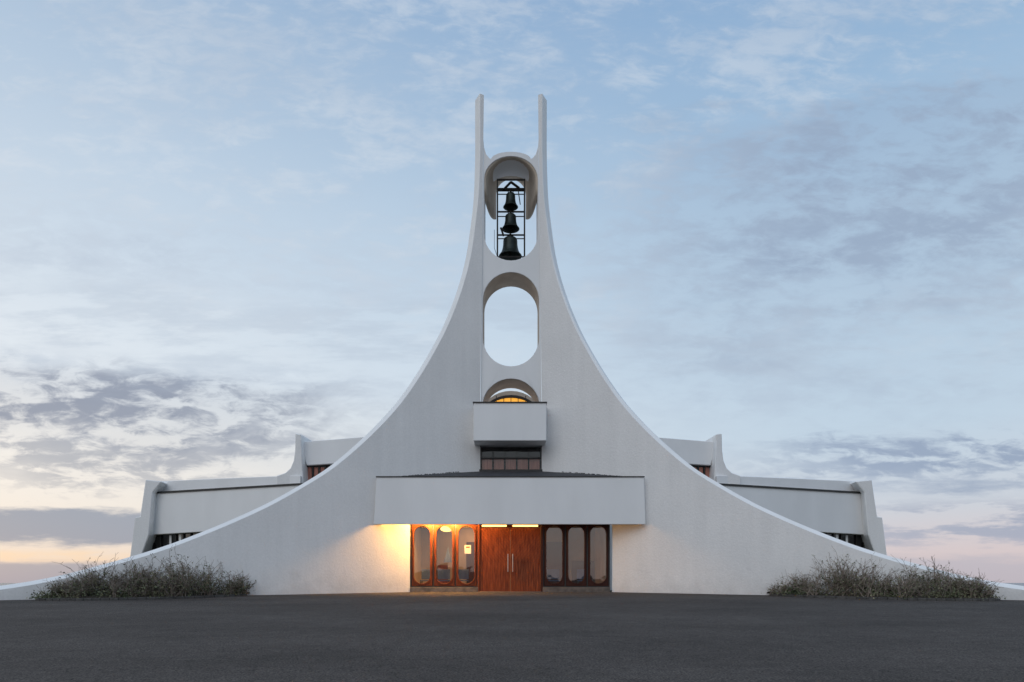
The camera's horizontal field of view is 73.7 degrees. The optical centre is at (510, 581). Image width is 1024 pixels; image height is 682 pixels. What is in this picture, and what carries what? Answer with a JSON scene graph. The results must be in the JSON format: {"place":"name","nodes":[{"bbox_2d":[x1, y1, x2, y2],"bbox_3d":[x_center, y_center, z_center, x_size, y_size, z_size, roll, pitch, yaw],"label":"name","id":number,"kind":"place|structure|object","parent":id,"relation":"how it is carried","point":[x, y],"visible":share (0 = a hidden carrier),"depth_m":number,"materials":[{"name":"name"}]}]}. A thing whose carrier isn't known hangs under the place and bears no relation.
{"place":"outdoors","nodes":[
{"label":"outdoors","id":0,"kind":"place"},
{"bbox_2d":[438,565,447,582],"bbox_3d":[-2.900,-0.165,29.075,0.400,1.090,0.350,0,0,0],"label":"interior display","id":1,"kind":"object","parent":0,"point":[442,566],"visible":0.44,"depth_m":28.90,"materials":[{"name":"brown wood"}]},
{"bbox_2d":[478,525,479,591],"bbox_3d":[-1.231,-0.987,26.050,0.078,2.753,0.160,0,0,0],"label":"door post","id":2,"kind":"object","parent":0,"point":[478,558],"depth_m":25.97,"materials":[{"name":"wood"}]},
{"bbox_2d":[480,525,540,527],"bbox_3d":[-0.029,-2.147,26.055,2.331,0.130,0.070,0,0,0],"label":"door transom","id":3,"kind":"object","parent":2,"relation":"attached to","point":[511,526],"depth_m":26.08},
{"bbox_2d":[480,591,540,591],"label":"vestibule floor","id":4,"kind":"structure","parent":0,"point":[510,591],"depth_m":27.25,"materials":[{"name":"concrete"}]},
{"bbox_2d":[414,526,420,582],"bbox_3d":[-3.900,-1.085,27.710,0.100,2.950,3.180,0,0,0],"label":"vestibule side","id":5,"kind":"object","parent":4,"relation":"on","point":[417,554],"visible":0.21,"depth_m":28.12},
{"bbox_2d":[467,542,473,582],"bbox_3d":[-1.500,-0.665,29.245,0.800,2.090,0.090,0,0,0],"label":"interior doorway","id":6,"kind":"structure","parent":4,"relation":"on","point":[470,562],"depth_m":29.20,"materials":[{"name":"brown wood"}]},
{"bbox_2d":[421,526,594,583],"bbox_3d":[-0.100,-1.085,29.350,7.600,2.950,0.100,0,0,0],"label":"vestibule back","id":7,"kind":"object","parent":4,"relation":"on","point":[553,534],"depth_m":29.30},
{"bbox_2d":[541,525,542,591],"bbox_3d":[1.182,-0.987,26.050,0.094,2.753,0.160,0,0,0],"label":"door post","id":8,"kind":"object","parent":4,"relation":"on","point":[541,558],"depth_m":25.97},
{"bbox_2d":[546,542,561,583],"bbox_3d":[1.900,-0.665,29.245,1.000,2.090,0.090,0,0,0],"label":"interior doorway","id":9,"kind":"structure","parent":4,"relation":"on","point":[553,555],"depth_m":29.20,"materials":[{"name":"grey wood"}]},
{"bbox_2d":[572,561,593,583],"bbox_3d":[3.075,-0.265,29.255,0.950,1.290,0.070,0,0,0],"label":"interior panelling","id":10,"kind":"object","parent":4,"relation":"on","point":[576,565],"visible":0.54,"depth_m":29.22,"materials":[{"name":"brown wood"}]},
{"bbox_2d":[595,526,605,583],"bbox_3d":[3.650,-1.085,27.710,0.100,2.950,3.180,0,0,0],"label":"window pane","id":11,"kind":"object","parent":4,"relation":"on","point":[600,554],"visible":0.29,"depth_m":27.45,"materials":[{"name":"glass"}]},
{"bbox_3d":[-3.350,0.175,27.225,0.479,0.410,0.429,0,0,0],"label":"bench","id":12,"kind":"object","parent":4,"relation":"on","visible":0},
{"bbox_2d":[422,569,429,578],"bbox_3d":[-3.350,-0.310,27.480,0.500,0.400,0.040,0,0,0],"label":"bench back","id":13,"kind":"object","parent":12,"relation":"on","point":[425,573],"visible":0.58,"depth_m":27.46,"materials":[{"name":"grey fabric"}]},
{"bbox_3d":[-2.700,0.175,27.225,0.479,0.410,0.429,0,0,0],"label":"bench","id":14,"kind":"object","parent":4,"relation":"on","visible":0},
{"bbox_2d":[438,569,449,578],"bbox_3d":[-2.700,-0.310,27.480,0.500,0.400,0.040,0,0,0],"label":"bench back","id":15,"kind":"object","parent":14,"relation":"on","point":[443,573],"visible":1,"depth_m":27.46,"materials":[{"name":"grey fabric"}]},
{"bbox_3d":[-1.950,0.175,27.225,0.479,0.410,0.429,0,0,0],"label":"bench","id":16,"kind":"object","parent":4,"relation":"on","visible":0},
{"bbox_2d":[458,569,468,578],"bbox_3d":[-1.950,-0.310,27.480,0.500,0.400,0.040,0,0,0],"label":"bench back","id":17,"kind":"object","parent":16,"relation":"on","point":[463,573],"visible":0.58,"depth_m":27.46,"materials":[{"name":"grey fabric"}]},
{"bbox_3d":[1.700,0.175,27.225,0.479,0.410,0.429,0,0,0],"label":"bench","id":18,"kind":"object","parent":4,"relation":"on","visible":0},
{"bbox_2d":[547,569,558,578],"bbox_3d":[1.700,-0.310,27.480,0.500,0.400,0.040,0,0,0],"label":"bench back","id":19,"kind":"object","parent":18,"relation":"on","point":[552,573],"visible":0.86,"depth_m":27.46,"materials":[{"name":"grey fabric"}]},
{"bbox_3d":[2.900,0.175,27.225,0.479,0.410,0.429,0,0,0],"label":"bench","id":20,"kind":"object","parent":4,"relation":"on","visible":0},
{"bbox_2d":[577,569,583,578],"bbox_3d":[2.900,-0.310,27.480,0.500,0.400,0.040,0,0,0],"label":"bench back","id":21,"kind":"object","parent":20,"relation":"on","point":[580,573],"visible":0.54,"depth_m":27.46,"materials":[{"name":"grey fabric"}]},
{"bbox_2d":[0,591,1023,681],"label":"asphalt forecourt","id":22,"kind":"structure","parent":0,"point":[610,636],"depth_m":9.91,"materials":[{"name":"asphalt"}]},
{"bbox_2d":[26,545,256,600],"bbox_3d":[-11.222,-0.303,21.125,6.534,1.828,2.216,0,0,-27],"label":"shrub bed","id":23,"kind":"object","parent":22,"relation":"on","point":[131,588],"visible":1,"depth_m":21.10,"materials":[{"name":"plant"}]},
{"bbox_2d":[410,587,477,591],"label":"entrance plinth","id":24,"kind":"structure","parent":22,"relation":"on","point":[443,589],"depth_m":25.95,"materials":[{"name":"concrete"}]},
{"bbox_2d":[410,525,411,586],"bbox_3d":[-3.813,-1.041,26.080,0.047,2.499,0.100,0,0,0],"label":"sidelight post","id":25,"kind":"object","parent":24,"relation":"on","point":[410,555],"visible":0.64,"depth_m":26.03,"materials":[{"name":"wood"}]},
{"bbox_2d":[411,586,477,586],"bbox_3d":[-2.543,0.195,26.070,2.537,0.078,0.100,0,0,0],"label":"sidelight backing","id":26,"kind":"object","parent":24,"relation":"on","point":[444,586],"visible":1,"depth_m":26.02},
{"bbox_2d":[412,525,432,585],"bbox_3d":[-3.386,-1.037,26.045,0.788,2.386,0.090,0,0,0],"label":"sidelight frame","id":27,"kind":"object","parent":26,"relation":"on","point":[429,583],"visible":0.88,"depth_m":26.00,"materials":[{"name":"brown wood"}]},
{"bbox_2d":[413,525,430,584],"bbox_3d":[-3.386,-1.038,25.993,0.704,2.289,0.030,0,0,0],"label":"sidelight bead","id":28,"kind":"object","parent":27,"relation":"attached to","point":[430,555],"visible":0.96,"depth_m":25.98,"materials":[{"name":"brown wood"}]},
{"bbox_2d":[434,525,454,585],"bbox_3d":[-2.542,-1.037,26.045,0.788,2.386,0.090,0,0,0],"label":"sidelight frame","id":29,"kind":"object","parent":26,"relation":"on","point":[451,583],"visible":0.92,"depth_m":26.00,"materials":[{"name":"brown wood"}]},
{"bbox_2d":[435,525,452,584],"bbox_3d":[-2.542,-1.038,25.993,0.704,2.289,0.030,0,0,0],"label":"sidelight bead","id":30,"kind":"object","parent":29,"relation":"attached to","point":[452,555],"visible":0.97,"depth_m":25.98,"materials":[{"name":"brown wood"}]},
{"bbox_2d":[456,525,476,585],"bbox_3d":[-1.696,-1.037,26.045,0.788,2.386,0.090,0,0,0],"label":"sidelight frame","id":31,"kind":"object","parent":26,"relation":"on","point":[473,583],"visible":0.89,"depth_m":26.00,"materials":[{"name":"brown wood"}]},
{"bbox_2d":[457,525,475,584],"bbox_3d":[-1.696,-1.038,25.993,0.704,2.289,0.030,0,0,0],"label":"sidelight bead","id":32,"kind":"object","parent":31,"relation":"attached to","point":[474,554],"visible":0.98,"depth_m":25.98,"materials":[{"name":"brown wood"}]},
{"bbox_2d":[543,587,609,591],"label":"entrance plinth","id":33,"kind":"structure","parent":22,"relation":"on","point":[576,589],"depth_m":25.95,"materials":[{"name":"concrete"}]},
{"bbox_2d":[543,586,608,586],"bbox_3d":[2.491,0.195,26.070,2.511,0.078,0.100,0,0,0],"label":"sidelight backing","id":34,"kind":"object","parent":33,"relation":"on","point":[575,586],"visible":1,"depth_m":26.02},
{"bbox_2d":[544,525,564,585],"bbox_3d":[1.653,-1.037,26.045,0.779,2.386,0.090,0,0,0],"label":"sidelight frame","id":35,"kind":"object","parent":34,"relation":"on","point":[561,583],"visible":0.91,"depth_m":26.00,"materials":[{"name":"brown wood"}]},
{"bbox_2d":[545,525,563,584],"bbox_3d":[1.653,-1.038,25.993,0.704,2.289,0.030,0,0,0],"label":"sidelight bead","id":36,"kind":"object","parent":35,"relation":"attached to","point":[562,555],"visible":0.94,"depth_m":25.98,"materials":[{"name":"brown wood"}]},
{"bbox_2d":[566,525,586,585],"bbox_3d":[2.490,-1.037,26.045,0.779,2.386,0.090,0,0,0],"label":"sidelight frame","id":37,"kind":"object","parent":34,"relation":"on","point":[583,583],"visible":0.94,"depth_m":26.00,"materials":[{"name":"brown wood"}]},
{"bbox_2d":[567,525,585,584],"bbox_3d":[2.490,-1.038,25.993,0.704,2.289,0.030,0,0,0],"label":"sidelight bead","id":38,"kind":"object","parent":37,"relation":"attached to","point":[584,554],"visible":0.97,"depth_m":25.98,"materials":[{"name":"brown wood"}]},
{"bbox_2d":[588,525,607,585],"bbox_3d":[3.326,-1.037,26.045,0.779,2.386,0.090,0,0,0],"label":"sidelight frame","id":39,"kind":"object","parent":34,"relation":"on","point":[590,583],"visible":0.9,"depth_m":26.00,"materials":[{"name":"brown wood"}]},
{"bbox_2d":[589,525,607,584],"bbox_3d":[3.326,-1.038,25.993,0.704,2.289,0.030,0,0,0],"label":"sidelight bead","id":40,"kind":"object","parent":39,"relation":"attached to","point":[606,554],"visible":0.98,"depth_m":25.98,"materials":[{"name":"brown wood"}]},
{"bbox_2d":[608,525,609,586],"bbox_3d":[3.748,-1.041,26.080,0.047,2.499,0.100,0,0,0],"label":"sidelight post","id":41,"kind":"object","parent":33,"relation":"on","point":[609,555],"visible":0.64,"depth_m":26.03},
{"bbox_2d":[538,94,1023,599],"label":"wing wall","id":42,"kind":"structure","parent":22,"relation":"on","point":[698,532],"depth_m":25.24,"materials":[{"name":"white paint"}]},
{"bbox_2d":[482,447,539,468],"bbox_3d":[-0.007,-5.133,27.695,2.560,1.522,0.050,0,0,0],"label":"clerestory recess","id":43,"kind":"object","parent":42,"relation":"attached to","point":[504,451],"visible":0.14,"depth_m":27.67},
{"bbox_2d":[482,459,491,468],"bbox_3d":[-0.965,-4.754,27.490,0.412,0.440,0.020,0,0,0],"label":"clerestory curtain","id":44,"kind":"object","parent":43,"relation":"in","point":[486,463],"visible":1,"depth_m":27.48,"materials":[{"name":"fabric"}]},
{"bbox_2d":[494,459,503,468],"bbox_3d":[-0.486,-4.754,27.490,0.412,0.440,0.020,0,0,0],"label":"clerestory curtain","id":45,"kind":"object","parent":43,"relation":"in","point":[498,463],"visible":1,"depth_m":27.48,"materials":[{"name":"fabric"}]},
{"bbox_2d":[473,403,545,446],"bbox_3d":[-0.040,-6.186,27.050,2.819,1.462,1.400,0,0,0],"label":"choir box","id":46,"kind":"object","parent":43,"relation":"on","point":[509,424],"visible":0.84,"depth_m":26.35,"materials":[{"name":"paint"}]},
{"bbox_2d":[473,402,546,405],"bbox_3d":[-0.040,-6.931,27.010,2.868,0.040,1.400,0,0,0],"label":"choir box cap","id":47,"kind":"object","parent":46,"relation":"on","point":[511,402],"visible":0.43,"depth_m":26.31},
{"bbox_2d":[479,469,541,470],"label":"clerestory sill","id":48,"kind":"structure","parent":43,"relation":"attached to","point":[510,469],"depth_m":27.27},
{"bbox_2d":[481,457,540,458],"bbox_3d":[-0.007,-4.973,27.415,2.395,0.049,0.090,0,0,0],"label":"clerestory rail","id":49,"kind":"object","parent":43,"relation":"attached to","point":[510,457],"visible":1,"depth_m":27.37,"materials":[{"name":"metal"}]},
{"bbox_2d":[518,459,527,468],"bbox_3d":[0.470,-4.754,27.490,0.412,0.440,0.020,0,0,0],"label":"clerestory curtain","id":50,"kind":"object","parent":49,"relation":"hanging from","point":[522,463],"visible":1,"depth_m":27.48,"materials":[{"name":"fabric"}]},
{"bbox_2d":[529,459,539,468],"bbox_3d":[0.948,-4.754,27.490,0.412,0.440,0.020,0,0,0],"label":"clerestory curtain","id":51,"kind":"object","parent":49,"relation":"hanging from","point":[534,463],"visible":1,"depth_m":27.48,"materials":[{"name":"fabric"}]},
{"bbox_2d":[506,459,515,468],"bbox_3d":[-0.008,-4.754,27.490,0.412,0.440,0.020,0,0,0],"label":"clerestory curtain","id":52,"kind":"object","parent":43,"relation":"in","point":[510,463],"visible":1,"depth_m":27.48,"materials":[{"name":"fabric"}]},
{"bbox_2d":[766,548,1005,600],"bbox_3d":[11.321,-0.290,21.176,6.835,1.809,2.030,0,0,26],"label":"shrub bed","id":53,"kind":"object","parent":22,"relation":"on","point":[957,589],"visible":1,"depth_m":20.98,"materials":[{"name":"plant"}]},
{"bbox_3d":[-0.026,0.430,25.950,2.470,0.120,0.400,0,0,0],"label":"threshold","id":54,"kind":"object","parent":22,"relation":"on","visible":0},
{"bbox_2d":[480,528,509,590],"bbox_3d":[-0.609,-0.854,26.070,1.154,2.427,0.040,0,0,0],"label":"door","id":55,"kind":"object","parent":54,"relation":"on","point":[492,561],"visible":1,"depth_m":26.05,"materials":[{"name":"wood"}]},
{"bbox_2d":[480,538,498,561],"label":"door board","id":56,"kind":"object","parent":55,"relation":"attached to","point":[489,551],"depth_m":26.01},
{"bbox_2d":[480,534,501,561],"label":"door board","id":57,"kind":"object","parent":55,"relation":"attached to","point":[490,548],"depth_m":26.01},
{"bbox_2d":[490,562,492,590],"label":"door board","id":58,"kind":"object","parent":55,"relation":"attached to","point":[491,576],"depth_m":26.01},
{"bbox_2d":[480,530,504,561],"bbox_3d":[-0.692,-1.388,26.029,0.987,1.264,0.035,0,0,0],"label":"door board","id":59,"kind":"object","parent":55,"relation":"attached to","point":[492,546],"depth_m":26.01,"materials":[{"name":"wood"}]},
{"bbox_2d":[480,528,508,561],"bbox_3d":[-0.630,-1.412,26.029,1.112,1.311,0.035,0,0,0],"label":"door board","id":60,"kind":"object","parent":55,"relation":"attached to","point":[493,544],"depth_m":26.01,"materials":[{"name":"wood"}]},
{"bbox_2d":[483,528,509,561],"bbox_3d":[-0.557,-1.412,26.029,1.051,1.311,0.035,0,0,0],"label":"door board","id":61,"kind":"object","parent":55,"relation":"attached to","point":[495,542],"depth_m":26.01,"materials":[{"name":"wood"}]},
{"bbox_2d":[495,562,497,590],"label":"door board","id":62,"kind":"object","parent":55,"relation":"attached to","point":[496,576],"depth_m":26.01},
{"bbox_2d":[486,528,509,557],"bbox_3d":[-0.495,-1.474,26.029,0.926,1.186,0.035,0,0,0],"label":"door board","id":63,"kind":"object","parent":55,"relation":"attached to","point":[497,541],"depth_m":26.01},
{"bbox_2d":[490,528,509,553],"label":"door board","id":64,"kind":"object","parent":55,"relation":"attached to","point":[500,540],"depth_m":26.01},
{"bbox_2d":[493,528,509,549],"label":"door board","id":65,"kind":"object","parent":55,"relation":"attached to","point":[501,537],"depth_m":26.01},
{"bbox_2d":[0,0,1023,582],"label":"sky","id":66,"kind":"structure","parent":0,"point":[791,232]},
{"bbox_2d":[510,528,540,590],"bbox_3d":[0.554,-0.854,26.070,1.148,2.427,0.040,0,0,0],"label":"door","id":67,"kind":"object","parent":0,"point":[521,561],"visible":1,"depth_m":26.05,"materials":[{"name":"wood"}]},
{"bbox_2d":[510,528,527,549],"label":"door board","id":68,"kind":"object","parent":67,"relation":"attached to","point":[518,538],"depth_m":26.01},
{"bbox_2d":[518,562,520,590],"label":"door board","id":69,"kind":"object","parent":67,"relation":"attached to","point":[519,576],"depth_m":26.01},
{"bbox_2d":[510,528,530,554],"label":"door board","id":70,"kind":"object","parent":67,"relation":"attached to","point":[520,539],"depth_m":26.01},
{"bbox_2d":[510,528,533,558],"bbox_3d":[0.441,-1.478,26.029,0.921,1.179,0.035,0,0,0],"label":"door board","id":71,"kind":"object","parent":67,"relation":"attached to","point":[522,541],"depth_m":26.01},
{"bbox_2d":[510,528,536,561],"bbox_3d":[0.503,-1.412,26.029,1.046,1.311,0.035,0,0,0],"label":"door board","id":72,"kind":"object","parent":67,"relation":"attached to","point":[524,542],"depth_m":26.01,"materials":[{"name":"wood"}]},
{"bbox_2d":[523,562,525,590],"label":"door board","id":73,"kind":"object","parent":67,"relation":"attached to","point":[524,576],"depth_m":26.01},
{"bbox_2d":[513,528,540,561],"bbox_3d":[0.573,-1.412,26.029,1.112,1.311,0.035,0,0,0],"label":"door board","id":74,"kind":"object","parent":67,"relation":"attached to","point":[526,544],"depth_m":26.01,"materials":[{"name":"wood"}]},
{"bbox_2d":[515,529,540,561],"bbox_3d":[0.635,-1.388,26.029,0.987,1.264,0.035,0,0,0],"label":"door board","id":75,"kind":"object","parent":67,"relation":"attached to","point":[528,546],"depth_m":26.01,"materials":[{"name":"wood"}]},
{"bbox_2d":[518,533,540,561],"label":"door board","id":76,"kind":"object","parent":67,"relation":"attached to","point":[530,548],"depth_m":26.01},
{"bbox_2d":[522,537,540,561],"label":"door board","id":77,"kind":"object","parent":67,"relation":"attached to","point":[531,550],"depth_m":26.01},
{"bbox_2d":[536,562,538,590],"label":"door board","id":78,"kind":"object","parent":67,"relation":"attached to","point":[537,576],"depth_m":26.01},
{"bbox_2d":[824,533,862,547],"bbox_3d":[13.950,-1.174,33.468,11.170,2.846,0.055,0,0,-23],"label":"nave window","id":79,"kind":"structure","parent":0,"point":[859,540],"depth_m":34.91,"materials":[{"name":"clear glass"}]},
{"bbox_2d":[723,485,863,534],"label":"nave fascia","id":80,"kind":"structure","parent":79,"relation":"attached to","point":[830,512],"depth_m":33.52,"materials":[{"name":"paint"}]},
{"bbox_2d":[715,476,854,490],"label":"nave parapet","id":81,"kind":"structure","parent":80,"relation":"attached to","point":[808,483],"depth_m":33.48,"materials":[{"name":"paint"}]},
{"bbox_2d":[719,483,860,493],"bbox_3d":[13.398,-4.506,32.978,9.949,0.154,0.277,0,0,-23],"label":"nave gutter","id":82,"kind":"object","parent":80,"relation":"attached to","point":[789,488],"visible":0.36,"depth_m":32.83,"materials":[{"name":"metal"}]},
{"bbox_3d":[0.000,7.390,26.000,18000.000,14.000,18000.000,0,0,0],"label":"ground","id":83,"kind":"structure","parent":0,"visible":0},
{"bbox_2d":[130,480,165,556],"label":"end buttress","id":84,"kind":"structure","parent":83,"relation":"on","point":[143,538],"depth_m":34.20,"materials":[{"name":"white paint"}]},
{"bbox_2d":[154,533,196,548],"bbox_3d":[-14.185,-1.174,33.469,11.198,2.846,0.055,0,0,23],"label":"nave window","id":85,"kind":"structure","parent":84,"relation":"attached to","point":[164,541],"depth_m":34.88,"materials":[{"name":"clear glass"}]},
{"bbox_2d":[154,485,298,534],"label":"nave fascia","id":86,"kind":"structure","parent":85,"relation":"attached to","point":[188,512],"depth_m":33.47,"materials":[{"name":"paint"}]},
{"bbox_2d":[156,483,302,493],"bbox_3d":[-13.628,-4.506,32.977,9.973,0.154,0.277,0,0,23],"label":"nave gutter","id":87,"kind":"object","parent":86,"relation":"attached to","point":[229,488],"visible":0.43,"depth_m":32.78,"materials":[{"name":"metal"}]},
{"bbox_2d":[162,476,301,490],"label":"nave parapet","id":88,"kind":"structure","parent":86,"relation":"attached to","point":[208,483],"depth_m":33.48,"materials":[{"name":"paint"}]},
{"bbox_2d":[0,94,483,599],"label":"wing wall","id":89,"kind":"structure","parent":83,"relation":"on","point":[321,533],"depth_m":25.24,"materials":[{"name":"white paint"}]},
{"bbox_2d":[374,477,644,524],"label":"canopy fascia","id":90,"kind":"structure","parent":89,"relation":"attached to","point":[509,500],"depth_m":25.20,"materials":[{"name":"paint"}]},
{"bbox_2d":[376,476,644,477],"bbox_3d":[-0.025,-3.886,25.320,9.917,0.035,0.300,0,0,0],"label":"canopy cap","id":91,"kind":"object","parent":90,"relation":"on","point":[510,476],"visible":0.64,"depth_m":25.17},
{"bbox_2d":[481,141,540,401],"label":"bell tower panel","id":92,"kind":"structure","parent":89,"relation":"attached to","point":[493,372],"depth_m":27.42,"materials":[{"name":"paint"}]},
{"bbox_2d":[494,179,524,257],"bbox_3d":[-0.051,-14.893,28.275,1.274,3.208,0.707,0,0,0],"label":"bell frame","id":93,"kind":"object","parent":92,"relation":"attached to","point":[504,216],"visible":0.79,"depth_m":27.93,"materials":[{"name":"metal"}]},
{"bbox_2d":[499,236,521,259],"bbox_3d":[-0.028,-13.866,28.270,0.961,0.763,0.961,0,0,0],"label":"bell","id":94,"kind":"object","parent":93,"relation":"hanging from","point":[510,243],"visible":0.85,"depth_m":28.04,"materials":[{"name":"brown metal"}]},
{"bbox_2d":[502,213,518,233],"bbox_3d":[-0.014,-14.912,28.270,0.735,0.594,0.735,0,0,0],"label":"bell medium","id":95,"kind":"object","parent":93,"relation":"attached to","point":[510,218],"visible":0.97,"depth_m":28.12,"materials":[{"name":"brown metal"}]},
{"bbox_2d":[503,192,517,210],"bbox_3d":[-0.014,-15.803,28.270,0.622,0.565,0.622,0,0,0],"label":"bell","id":96,"kind":"object","parent":93,"relation":"attached to","point":[510,197],"visible":0.99,"depth_m":28.16,"materials":[{"name":"brown metal"}]},
{"bbox_2d":[500,181,520,235],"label":"bell strikers","id":97,"kind":"object","parent":93,"relation":"attached to","point":[504,189],"visible":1,"depth_m":28.16,"materials":[{"name":"metal"}]},
{"bbox_2d":[498,210,523,230],"bbox_3d":[0.000,-14.962,28.270,1.120,0.814,0.100,0,0,0],"label":"bell medium headstock","id":98,"kind":"object","parent":93,"relation":"attached to","point":[510,211],"visible":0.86,"depth_m":28.24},
{"bbox_2d":[498,189,523,208],"bbox_3d":[0.000,-15.853,28.270,1.120,0.785,0.100,0,0,0],"label":"bell small headstock","id":99,"kind":"object","parent":93,"relation":"attached to","point":[511,190],"visible":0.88,"depth_m":28.24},
{"bbox_2d":[484,157,537,219],"bbox_3d":[0.000,-16.491,28.521,2.210,2.058,2.119,0,0,0],"label":"belfry hood","id":100,"kind":"object","parent":92,"relation":"attached to","point":[531,188],"visible":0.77,"depth_m":28.34,"materials":[{"name":"concrete"}]},
{"bbox_2d":[483,273,538,361],"bbox_3d":[0.000,-10.557,28.100,2.235,3.768,1.300,0,0,0],"label":"oval opening reveal","id":101,"kind":"object","parent":92,"relation":"attached to","point":[495,284],"visible":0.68,"depth_m":28.02,"materials":[{"name":"concrete"}]},
{"bbox_2d":[483,379,538,401],"bbox_3d":[0.000,-7.593,28.100,2.290,1.140,1.300,0,0,0],"label":"arch reveal","id":102,"kind":"object","parent":92,"relation":"attached to","point":[510,383],"visible":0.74,"depth_m":28.06,"materials":[{"name":"concrete"}]},
{"bbox_2d":[412,471,609,475],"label":"canopy roof","id":103,"kind":"structure","parent":89,"relation":"attached to","point":[510,473],"depth_m":26.25,"materials":[{"name":"metal"}]},
{"bbox_2d":[610,525,611,589],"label":"nave lower body","id":104,"kind":"structure","parent":83,"relation":"on","point":[610,557],"depth_m":32.20,"materials":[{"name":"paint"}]},
{"bbox_2d":[277,434,310,483],"bbox_3d":[-10.255,-5.270,32.700,1.402,3.330,1.600,0,0,0],"label":"fin","id":105,"kind":"object","parent":104,"relation":"on","point":[299,467],"visible":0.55,"depth_m":31.90,"materials":[{"name":"concrete"}]},
{"bbox_2d":[706,434,739,483],"bbox_3d":[10.031,-5.270,32.700,1.402,3.330,1.600,0,0,0],"label":"fin","id":106,"kind":"object","parent":104,"relation":"on","point":[718,467],"visible":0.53,"depth_m":31.90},
{"bbox_3d":[-7.358,-4.996,32.315,5.235,1.820,0.778,0,0,0],"label":"upper window","id":107,"kind":"object","parent":104,"relation":"attached to","visible":0},
{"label":"upper window head","id":108,"kind":"object","parent":107,"relation":"attached to","visible":0},
{"bbox_2d":[304,437,362,465],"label":"fascia","id":109,"kind":"structure","parent":108,"relation":"attached to","point":[326,452],"depth_m":32.18,"materials":[{"name":"paint"}]},
{"bbox_3d":[7.132,-4.996,32.314,5.230,1.820,0.778,0,0,0],"label":"upper window","id":110,"kind":"object","parent":104,"relation":"attached to","visible":0},
{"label":"upper window head","id":111,"kind":"object","parent":110,"relation":"attached to","visible":0},
{"bbox_2d":[660,438,712,465],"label":"fascia","id":112,"kind":"structure","parent":111,"relation":"attached to","point":[692,452],"depth_m":32.19,"materials":[{"name":"paint"}]},
{"bbox_2d":[851,480,886,554],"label":"end buttress","id":113,"kind":"structure","parent":83,"relation":"on","point":[873,538],"depth_m":34.20,"materials":[{"name":"white paint"}]},
{"bbox_3d":[-0.100,-5.260,39.400,18.200,1.900,13.200,0,0,0],"label":"nave upper body","id":114,"kind":"object","parent":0,"visible":0},
{"bbox_2d":[488,391,533,401],"bbox_3d":[0.000,-7.923,33.300,2.666,1.121,6.000,0,0,0],"label":"nave vault edge","id":115,"kind":"object","parent":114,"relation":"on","point":[504,393],"visible":0.17,"depth_m":30.30,"materials":[{"name":"concrete"}]},
{"bbox_2d":[490,395,531,401],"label":"skylight frame arch","id":116,"kind":"structure","parent":115,"relation":"attached to","point":[510,396],"depth_m":29.90,"materials":[{"name":"metal"}]},
{"bbox_2d":[495,398,526,401],"bbox_3d":[0.000,-7.798,30.035,2.221,0.645,0.030,0,0,0],"label":"skylight glass","id":117,"kind":"object","parent":116,"relation":"in","point":[511,400],"visible":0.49,"depth_m":30.02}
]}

